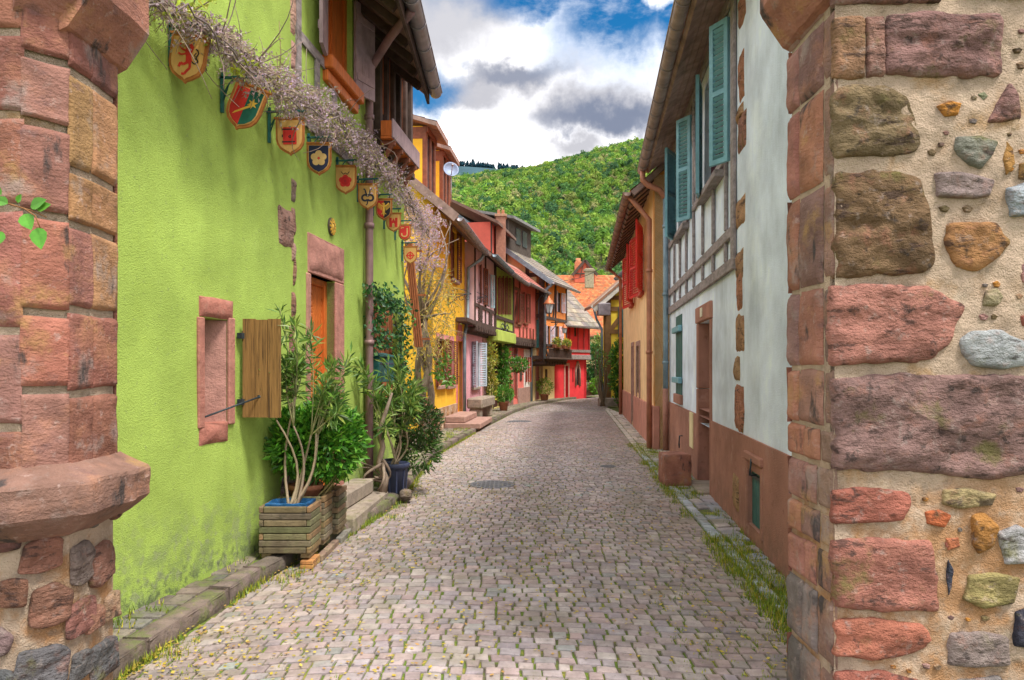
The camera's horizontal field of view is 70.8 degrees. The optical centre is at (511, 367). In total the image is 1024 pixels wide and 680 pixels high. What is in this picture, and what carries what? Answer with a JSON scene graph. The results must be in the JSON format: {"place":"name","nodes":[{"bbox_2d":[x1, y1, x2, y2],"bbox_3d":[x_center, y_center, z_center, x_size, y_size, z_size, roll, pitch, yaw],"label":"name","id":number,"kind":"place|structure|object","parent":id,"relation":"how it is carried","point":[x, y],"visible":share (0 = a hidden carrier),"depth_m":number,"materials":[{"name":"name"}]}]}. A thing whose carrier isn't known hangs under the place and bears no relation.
{"place":"outdoors","nodes":[
{"label":"outdoors","id":0,"kind":"place"},
{"bbox_2d":[113,396,594,639],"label":"pavement","id":1,"kind":"structure","parent":0,"point":[181,596],"depth_m":4.83,"materials":[{"name":"stone"}]},
{"bbox_2d":[113,0,442,619],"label":"green house","id":2,"kind":"structure","parent":1,"relation":"on","point":[225,239],"depth_m":5.55,"materials":[{"name":"paint"}]},
{"bbox_2d":[167,23,211,83],"bbox_3d":[-2.153,-2.102,4.798,0.306,0.417,0.033,0,0,0],"label":"hanging shield","id":3,"kind":"object","parent":2,"relation":"attached to","point":[182,65],"visible":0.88,"depth_m":4.78,"materials":[{"name":"yellow wood"}]},
{"bbox_2d":[197,296,234,445],"bbox_3d":[-2.288,0.024,5.362,0.240,1.086,0.472,0,0,9],"label":"window","id":4,"kind":"structure","parent":2,"relation":"in","point":[212,336],"depth_m":5.44,"materials":[{"name":"pink stone"}]},
{"bbox_2d":[219,72,271,129],"bbox_3d":[-2.002,-1.998,5.397,0.406,0.429,0.034,0,0,0],"label":"hanging shield","id":5,"kind":"object","parent":2,"relation":"attached to","point":[243,115],"visible":0.88,"depth_m":5.38,"materials":[{"name":"brown wood"}]},
{"bbox_2d":[266,107,304,155],"bbox_3d":[-1.917,-1.999,6.097,0.342,0.411,0.034,0,0,0],"label":"hanging shield","id":6,"kind":"object","parent":2,"relation":"attached to","point":[284,139],"visible":0.84,"depth_m":6.08,"materials":[{"name":"yellow wood"}]},
{"bbox_2d":[146,0,445,249],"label":"wisteria","id":7,"kind":"object","parent":2,"relation":"attached to","point":[244,62],"visible":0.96,"depth_m":5.75,"materials":[{"name":"purple plant"}]},
{"bbox_2d":[306,133,331,175],"bbox_3d":[-1.848,-2.041,6.896,0.263,0.405,0.035,0,0,0],"label":"hanging shield","id":8,"kind":"object","parent":2,"relation":"attached to","point":[319,161],"visible":0.94,"depth_m":6.88,"materials":[{"name":"blue wood"}]},
{"bbox_2d":[311,277,326,484],"bbox_3d":[-2.045,0.178,7.311,0.090,2.183,0.694,0,0,6],"label":"door","id":9,"kind":"structure","parent":2,"relation":"in","point":[318,287],"depth_m":7.52,"materials":[{"name":"orange wood"}]},
{"bbox_2d":[328,218,335,235],"bbox_3d":[-1.878,-1.471,7.522,0.032,0.190,0.190,0,0,6],"label":"wall medallion","id":10,"kind":"object","parent":2,"relation":"attached to","point":[331,227],"depth_m":7.48,"materials":[{"name":"paint"}]},
{"bbox_2d":[322,0,363,113],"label":"window","id":11,"kind":"structure","parent":2,"relation":"in","point":[335,73],"depth_m":7.91,"materials":[{"name":"orange wood"}]},
{"bbox_2d":[335,157,356,194],"bbox_3d":[-1.780,-2.049,7.696,0.260,0.400,0.035,0,0,0],"label":"hanging shield","id":12,"kind":"object","parent":2,"relation":"attached to","point":[346,178],"visible":0.98,"depth_m":7.68,"materials":[{"name":"brown wood"}]},
{"bbox_2d":[357,176,377,209],"bbox_3d":[-1.690,-2.035,8.398,0.278,0.398,0.033,0,0,0],"label":"hanging shield","id":13,"kind":"object","parent":2,"relation":"attached to","point":[364,200],"visible":0.94,"depth_m":8.38,"materials":[{"name":"brown wood"}]},
{"bbox_2d":[373,193,392,220],"bbox_3d":[-1.627,-2.017,8.997,0.284,0.364,0.034,0,0,0],"label":"hanging shield","id":14,"kind":"object","parent":2,"relation":"attached to","point":[384,209],"visible":0.92,"depth_m":8.98,"materials":[{"name":"yellow wood"}]},
{"bbox_2d":[373,352,393,382],"bbox_3d":[-1.653,-0.004,9.215,0.150,0.377,0.746,0,0,6],"label":"letter box","id":15,"kind":"object","parent":2,"relation":"attached to","point":[378,365],"visible":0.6,"depth_m":9.00,"materials":[{"name":"teal paint"}]},
{"bbox_2d":[362,280,420,435],"bbox_3d":[-1.571,-0.030,9.633,0.296,2.174,2.651,0,0,5],"label":"ivy","id":16,"kind":"object","parent":2,"relation":"attached to","point":[384,302],"visible":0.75,"depth_m":9.25,"materials":[{"name":"green plant"}]},
{"bbox_2d":[383,208,401,231],"bbox_3d":[-1.587,-1.957,9.497,0.263,0.343,0.034,0,0,0],"label":"hanging shield","id":17,"kind":"object","parent":2,"relation":"attached to","point":[393,222],"visible":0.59,"depth_m":9.48,"materials":[{"name":"brown wood"}]},
{"bbox_2d":[380,118,419,187],"bbox_3d":[-1.482,-2.764,9.496,0.214,0.552,1.416,0,0,6],"label":"flower box","id":18,"kind":"object","parent":2,"relation":"attached to","point":[402,147],"visible":0.92,"depth_m":9.24,"materials":[{"name":"orange wood"}]},
{"bbox_2d":[394,220,411,240],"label":"hanging shield","id":19,"kind":"object","parent":2,"relation":"attached to","point":[404,232],"visible":0.76,"depth_m":10.03,"materials":[{"name":"brown wood"}]},
{"bbox_2d":[401,240,417,264],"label":"hanging shield","id":20,"kind":"object","parent":2,"relation":"hanging from","point":[410,254],"visible":1,"depth_m":10.43,"materials":[{"name":"brown wood"}]},
{"bbox_2d":[405,243,429,346],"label":"trellis slats","id":21,"kind":"object","parent":2,"relation":"attached to","point":[414,295],"visible":0.66,"depth_m":10.63,"materials":[{"name":"brown wood"}]},
{"bbox_2d":[259,498,320,557],"bbox_3d":[-1.800,1.295,5.860,0.414,0.437,0.335,0,0,0],"label":"planter","id":22,"kind":"object","parent":1,"relation":"on","point":[285,527],"visible":1,"depth_m":5.70,"materials":[{"name":"wood"}]},
{"bbox_2d":[259,304,360,503],"bbox_3d":[-1.674,0.327,5.942,0.844,1.721,0.731,0,0,0],"label":"oleander","id":23,"kind":"object","parent":22,"relation":"in","point":[329,406],"visible":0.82,"depth_m":5.86,"materials":[{"name":"green plant"}]},
{"bbox_2d":[277,491,332,544],"bbox_3d":[-1.795,1.306,6.260,0.403,0.415,0.294,0,0,0],"label":"planter","id":24,"kind":"object","parent":1,"relation":"on","point":[326,518],"visible":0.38,"depth_m":6.19,"materials":[{"name":"wood"}]},
{"bbox_2d":[288,481,322,495],"bbox_3d":[-1.795,1.095,6.260,0.296,0.170,0.296,0,0,0],"label":"terracotta pot","id":25,"kind":"object","parent":24,"relation":"in","point":[313,490],"visible":0.48,"depth_m":6.17,"materials":[{"name":"brown ceramic"}]},
{"bbox_2d":[262,396,375,496],"bbox_3d":[-1.690,0.700,6.427,0.908,1.012,1.131,0,0,0],"label":"laurel bush","id":26,"kind":"object","parent":24,"relation":"in","point":[342,446],"visible":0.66,"depth_m":6.14,"materials":[{"name":"green plant"}]},
{"bbox_2d":[321,485,346,533],"bbox_3d":[-1.776,1.315,6.680,0.414,0.395,0.334,0,0,0],"label":"planter","id":27,"kind":"object","parent":1,"relation":"on","point":[339,508],"visible":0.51,"depth_m":6.59,"materials":[{"name":"wood"}]},
{"bbox_2d":[342,478,387,534],"bbox_3d":[-1.721,1.442,7.681,0.481,0.335,1.557,0,0,2],"label":"doorstep","id":28,"kind":"object","parent":1,"relation":"on","point":[363,499],"visible":0.47,"depth_m":7.62,"materials":[{"name":"stone"}]},
{"bbox_2d":[361,393,392,492],"bbox_3d":[-1.591,0.872,8.355,0.430,1.164,0.279,0,0,24],"label":"dead vine","id":29,"kind":"object","parent":28,"relation":"on","point":[382,477],"visible":0.89,"depth_m":8.34,"materials":[{"name":"brown wood"}]},
{"bbox_2d":[385,461,409,493],"bbox_3d":[-1.420,1.330,8.720,0.361,0.360,0.361,0,0,0],"label":"plastic pot","id":30,"kind":"object","parent":1,"relation":"on","point":[397,483],"visible":0.65,"depth_m":8.59,"materials":[{"name":"plastic"}]},
{"bbox_2d":[351,353,427,463],"bbox_3d":[-1.456,0.503,8.650,0.956,1.414,1.068,0,0,0],"label":"oleander","id":31,"kind":"object","parent":30,"relation":"in","point":[412,397],"visible":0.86,"depth_m":8.64,"materials":[{"name":"green plant"}]},
{"bbox_2d":[404,202,466,442],"bbox_3d":[-1.658,-0.984,14.571,1.574,5.027,1.886,0,0,0],"label":"wisteria tree","id":32,"kind":"object","parent":1,"relation":"on","point":[424,358],"visible":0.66,"depth_m":14.39,"materials":[{"name":"brown plant"}]},
{"bbox_2d":[404,114,488,431],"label":"yellow house","id":33,"kind":"structure","parent":1,"relation":"on","point":[436,152],"depth_m":18.39,"materials":[{"name":"paint"}]},
{"bbox_2d":[439,339,441,384],"bbox_3d":[-1.848,-0.137,17.672,0.070,1.137,1.043,0,0,5],"label":"window","id":34,"kind":"structure","parent":33,"relation":"in","point":[440,347],"depth_m":18.14,"materials":[{"name":"brown paint"}]},
{"bbox_2d":[443,162,458,201],"bbox_3d":[-1.629,-4.952,19.131,0.330,1.066,0.330,0,0,24],"label":"satellite dish","id":35,"kind":"object","parent":33,"relation":"attached to","point":[451,169],"visible":1,"depth_m":19.20,"materials":[{"name":"metal"}]},
{"bbox_2d":[453,232,453,276],"bbox_3d":[-1.668,-3.062,19.563,0.050,1.346,0.895,0,0,5],"label":"window","id":36,"kind":"structure","parent":33,"relation":"in","point":[453,232],"depth_m":19.96,"materials":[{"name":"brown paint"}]},
{"bbox_2d":[448,288,470,304],"bbox_3d":[-1.354,-1.807,18.536,0.630,0.468,0.026,0,0,5],"label":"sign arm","id":37,"kind":"object","parent":33,"relation":"attached to","point":[458,296],"visible":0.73,"depth_m":18.53},
{"bbox_2d":[444,411,491,428],"bbox_3d":[-1.120,1.370,19.068,0.910,0.300,2.474,0,0,5],"label":"doorstep","id":38,"kind":"object","parent":1,"relation":"on","point":[466,419],"visible":1,"depth_m":17.98,"materials":[{"name":"pink stone"}]},
{"bbox_2d":[467,395,494,416],"bbox_3d":[-0.916,1.195,21.667,0.460,0.630,2.184,0,0,8],"label":"stone bench","id":39,"kind":"object","parent":1,"relation":"on","point":[481,406],"visible":0.84,"depth_m":20.77,"materials":[{"name":"beige stone"}]},
{"bbox_2d":[465,242,513,410],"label":"pink house","id":40,"kind":"structure","parent":1,"relation":"on","point":[482,282],"depth_m":22.45,"materials":[{"name":"paint"}]},
{"bbox_2d":[474,343,475,385],"bbox_3d":[-1.268,-0.102,22.967,0.070,1.428,0.920,0,0,8],"label":"window","id":41,"kind":"structure","parent":40,"relation":"in","point":[474,343],"depth_m":23.35,"materials":[{"name":"grey glass"}]},
{"bbox_2d":[483,341,499,400],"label":"climbing rose","id":42,"kind":"object","parent":1,"relation":"on","point":[491,374],"visible":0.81,"depth_m":24.58,"materials":[{"name":"green plant"}]},
{"bbox_2d":[450,199,550,404],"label":"salmon house","id":43,"kind":"structure","parent":1,"relation":"on","point":[492,234],"depth_m":29.86,"materials":[{"name":"paint"}]},
{"bbox_2d":[509,354,530,374],"bbox_3d":[0.231,-0.132,28.581,1.050,0.860,0.996,0,0,0],"label":"hanging basket","id":44,"kind":"object","parent":43,"relation":"hanging from","point":[516,369],"visible":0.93,"depth_m":28.42,"materials":[{"name":"green plant"}]},
{"bbox_2d":[536,292,553,313],"bbox_3d":[1.405,-2.751,30.688,0.799,0.912,0.473,0,0,0],"label":"street lantern","id":45,"kind":"object","parent":43,"relation":"attached to","point":[548,303],"visible":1,"depth_m":30.58,"materials":[{"name":"orange glass"}]},
{"bbox_2d":[492,383,514,410],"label":"potted shrub","id":46,"kind":"object","parent":1,"relation":"on","point":[503,402],"visible":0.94,"depth_m":25.14,"materials":[{"name":"plant"}]},
{"bbox_2d":[486,262,530,408],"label":"lime house","id":47,"kind":"structure","parent":1,"relation":"on","point":[504,303],"depth_m":26.39,"materials":[{"name":"paint"}]},
{"bbox_2d":[494,344,496,406],"bbox_3d":[-0.688,0.290,26.842,0.055,2.380,1.310,0,0,11],"label":"door","id":48,"kind":"structure","parent":47,"relation":"in","point":[495,405],"depth_m":27.05,"materials":[{"name":"wood"}]},
{"bbox_2d":[496,344,513,393],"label":"climbing vine","id":49,"kind":"object","parent":47,"relation":"attached to","point":[504,376],"visible":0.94,"depth_m":26.82,"materials":[{"name":"green plant"}]},
{"bbox_2d":[452,208,580,400],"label":"gable house","id":50,"kind":"structure","parent":1,"relation":"on","point":[546,357],"depth_m":33.10,"materials":[{"name":"paint"}]},
{"bbox_2d":[536,366,539,398],"bbox_3d":[1.131,0.615,33.382,0.102,1.730,0.806,0,0,21],"label":"door","id":51,"kind":"structure","parent":50,"relation":"in","point":[537,367],"depth_m":33.52,"materials":[{"name":"wood"}]},
{"bbox_2d":[551,337,562,347],"bbox_3d":[2.037,-1.126,32.840,0.545,0.580,0.977,0,0,0],"label":"flower box","id":52,"kind":"object","parent":50,"relation":"attached to","point":[558,344],"visible":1,"depth_m":32.65,"materials":[{"name":"brown paint"}]},
{"bbox_2d":[551,322,566,332],"bbox_3d":[2.158,-1.819,32.794,0.782,0.540,0.276,0,0,30],"label":"street lantern","id":53,"kind":"object","parent":50,"relation":"attached to","point":[564,328],"visible":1,"depth_m":32.64,"materials":[{"name":"orange glass"}]},
{"bbox_2d":[558,293,559,311],"bbox_3d":[2.165,-3.099,34.257,0.070,0.951,0.644,0,0,21],"label":"window","id":54,"kind":"structure","parent":50,"relation":"in","point":[558,293],"depth_m":34.43,"materials":[{"name":"black glass"}]},
{"bbox_2d":[562,338,571,348],"bbox_3d":[2.610,-1.180,34.281,0.529,0.601,0.977,0,0,0],"label":"flower box","id":55,"kind":"object","parent":50,"relation":"on","point":[565,341],"visible":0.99,"depth_m":34.13,"materials":[{"name":"brown paint"}]},
{"bbox_2d":[535,376,554,400],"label":"potted shrub","id":56,"kind":"object","parent":1,"relation":"on","point":[544,397],"visible":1,"depth_m":32.85,"materials":[{"name":"green plant"}]},
{"bbox_3d":[-1.500,1.340,9.150,0.350,0.340,0.350,0,0,0],"label":"plastic pot","id":57,"kind":"object","parent":1,"relation":"on","visible":0},
{"bbox_2d":[387,394,445,476],"bbox_3d":[-1.220,0.845,9.129,0.768,1.077,0.722,0,0,0],"label":"shrub","id":58,"kind":"object","parent":57,"relation":"in","point":[430,412],"visible":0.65,"depth_m":9.01,"materials":[{"name":"green plant"}]},
{"bbox_2d":[123,397,790,679],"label":"road","id":59,"kind":"structure","parent":0,"point":[602,651],"depth_m":5.13,"materials":[{"name":"stone"}]},
{"bbox_2d":[300,528,351,568],"bbox_3d":[-1.587,1.564,6.303,0.116,0.072,1.236,0,0,4],"label":"packing timber","id":60,"kind":"object","parent":59,"relation":"on","point":[321,556],"visible":0.91,"depth_m":6.04,"materials":[{"name":"beige wood"}]},
{"bbox_2d":[113,395,598,679],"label":"kerb","id":61,"kind":"structure","parent":59,"relation":"on","point":[204,606],"depth_m":4.78,"materials":[{"name":"stone"}]},
{"bbox_2d":[113,426,791,679],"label":"grass","id":62,"kind":"structure","parent":59,"relation":"on","point":[752,585],"depth_m":5.46,"materials":[{"name":"green plant"}]},
{"bbox_2d":[398,489,411,500],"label":"tuff stones","id":63,"kind":"object","parent":62,"relation":"on","point":[405,494],"visible":1,"depth_m":8.43,"materials":[{"name":"beige stone"}]},
{"bbox_2d":[120,431,786,679],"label":"fallen petals","id":64,"kind":"object","parent":59,"relation":"on","point":[248,641],"visible":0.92,"depth_m":4.65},
{"bbox_2d":[469,480,514,487],"bbox_3d":[-0.270,1.586,9.800,0.632,0.012,0.632,0,0,0],"label":"manhole cover","id":65,"kind":"object","parent":59,"relation":"on","point":[492,484],"visible":1,"depth_m":9.77,"materials":[{"name":"metal"}]},
{"bbox_2d":[507,420,531,421],"bbox_3d":[0.220,1.586,21.300,0.734,0.012,0.734,0,0,0],"label":"manhole cover","id":66,"kind":"object","parent":59,"relation":"on","point":[519,421],"visible":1,"depth_m":21.20,"materials":[{"name":"metal"}]},
{"bbox_2d":[554,275,600,398],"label":"crimson house","id":67,"kind":"structure","parent":59,"relation":"on","point":[570,378],"depth_m":36.70,"materials":[{"name":"paint"}]},
{"bbox_2d":[565,366,565,396],"bbox_3d":[2.647,0.710,36.381,0.055,1.581,0.227,0,0,43],"label":"door","id":68,"kind":"structure","parent":67,"relation":"in","point":[565,366],"depth_m":36.43,"materials":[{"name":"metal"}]},
{"bbox_2d":[584,280,622,406],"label":"timbered house","id":69,"kind":"structure","parent":59,"relation":"on","point":[605,304],"depth_m":29.97,"materials":[{"name":"paint"}]},
{"bbox_2d":[600,465,615,467],"bbox_3d":[1.550,1.586,11.600,0.265,0.012,0.265,0,0,0],"label":"manhole cover","id":70,"kind":"object","parent":59,"relation":"on","point":[608,466],"visible":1,"depth_m":11.55,"materials":[{"name":"metal"}]},
{"bbox_2d":[457,166,501,174],"bbox_3d":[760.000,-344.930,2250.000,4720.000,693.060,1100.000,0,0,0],"label":"hill","id":71,"kind":"structure","parent":0,"point":[469,170],"depth_m":2289.55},
{"bbox_2d":[418,397,618,432],"bbox_3d":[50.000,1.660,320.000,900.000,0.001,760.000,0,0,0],"label":"ground","id":72,"kind":"structure","parent":0,"point":[615,408],"depth_m":29.22,"materials":[{"name":"grey stone"}]},
{"bbox_2d":[0,0,150,679],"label":"gate pillar","id":73,"kind":"structure","parent":72,"relation":"on","point":[74,483],"depth_m":3.05,"materials":[{"name":"stone"}]},
{"bbox_2d":[0,188,50,248],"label":"vine shoot","id":74,"kind":"object","parent":73,"relation":"attached to","point":[38,237],"visible":1,"depth_m":2.60,"materials":[{"name":"green plant"}]},
{"bbox_2d":[557,258,615,376],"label":"tiled house","id":75,"kind":"structure","parent":72,"relation":"on","point":[592,287],"depth_m":58.22,"materials":[{"name":"tile"}]},
{"bbox_2d":[586,382,597,395],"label":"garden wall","id":76,"kind":"structure","parent":72,"relation":"on","point":[588,393],"depth_m":40.80,"materials":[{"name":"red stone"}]},
{"bbox_2d":[586,337,600,381],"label":"garden bush","id":77,"kind":"object","parent":72,"relation":"on","point":[590,371],"visible":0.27,"depth_m":41.61,"materials":[{"name":"green plant"}]},
{"bbox_2d":[587,375,600,394],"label":"garden bush","id":78,"kind":"object","parent":72,"relation":"on","point":[591,385],"visible":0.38,"depth_m":40.48,"materials":[{"name":"green plant"}]},
{"bbox_2d":[589,332,600,376],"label":"garden bush","id":79,"kind":"object","parent":72,"relation":"on","point":[597,335],"visible":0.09,"depth_m":42.28,"materials":[{"name":"green plant"}]},
{"bbox_2d":[608,339,622,407],"bbox_3d":[4.348,0.176,28.609,1.169,2.924,1.197,0,0,0],"label":"climbing plant","id":80,"kind":"object","parent":72,"relation":"on","point":[614,364],"visible":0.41,"depth_m":28.49,"materials":[{"name":"green plant"}]},
{"bbox_2d":[637,0,791,577],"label":"white house","id":81,"kind":"structure","parent":72,"relation":"on","point":[715,141],"depth_m":7.65,"materials":[{"name":"paint"}]},
{"bbox_2d":[683,151,688,221],"bbox_3d":[2.796,-2.950,11.770,0.309,1.420,1.374,0,0,6],"label":"window","id":82,"kind":"structure","parent":81,"relation":"in","point":[685,151],"depth_m":12.38,"materials":[{"name":"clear glass"}]},
{"bbox_2d":[708,68,722,173],"bbox_3d":[2.462,-2.950,8.820,0.309,1.420,1.362,0,0,6],"label":"window","id":83,"kind":"structure","parent":81,"relation":"in","point":[712,168],"depth_m":9.12,"materials":[{"name":"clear glass"}]},
{"bbox_2d":[760,0,1023,679],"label":"gate pillar","id":84,"kind":"structure","parent":72,"relation":"on","point":[905,281],"depth_m":3.01,"materials":[{"name":"beige stone"}]},
{"bbox_2d":[413,0,673,168],"label":"sky","id":85,"kind":"structure","parent":0,"point":[523,82],"materials":[{"name":"white"}]},
{"bbox_2d":[480,154,635,274],"bbox_3d":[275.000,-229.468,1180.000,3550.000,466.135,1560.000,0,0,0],"label":"hill","id":86,"kind":"structure","parent":0,"point":[598,266],"depth_m":583.76,"materials":[{"name":"green plant"}]},
{"bbox_2d":[452,136,656,274],"bbox_3d":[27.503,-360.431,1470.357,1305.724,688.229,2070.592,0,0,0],"label":"wood","id":87,"kind":"object","parent":86,"relation":"on","point":[530,186],"visible":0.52,"depth_m":803.19,"materials":[{"name":"green plant"}]},
{"bbox_2d":[613,271,621,280],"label":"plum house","id":88,"kind":"structure","parent":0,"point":[615,278],"depth_m":28.43,"materials":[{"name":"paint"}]},
{"bbox_2d":[605,408,787,620],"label":"verge","id":89,"kind":"structure","parent":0,"point":[703,505],"depth_m":7.74,"materials":[{"name":"stone"}]},
{"bbox_2d":[591,345,608,406],"bbox_3d":[3.607,0.331,29.494,0.761,2.559,0.745,0,0,0],"label":"climbing shrub","id":90,"kind":"object","parent":89,"relation":"on","point":[602,395],"visible":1,"depth_m":29.45,"materials":[{"name":"green plant"}]},
{"bbox_2d":[605,163,669,449],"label":"peach house","id":91,"kind":"structure","parent":89,"relation":"on","point":[636,246],"depth_m":15.75,"materials":[{"name":"paint"}]},
{"bbox_2d":[643,235,643,289],"bbox_3d":[3.106,-2.450,16.706,0.050,1.400,0.766,0,0,5],"label":"window","id":92,"kind":"structure","parent":91,"relation":"in","point":[643,235],"depth_m":17.05,"materials":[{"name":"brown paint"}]},
{"bbox_2d":[658,451,691,486],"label":"stone block","id":93,"kind":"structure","parent":89,"relation":"on","point":[675,467],"depth_m":9.62,"materials":[{"name":"stone"}]}
]}

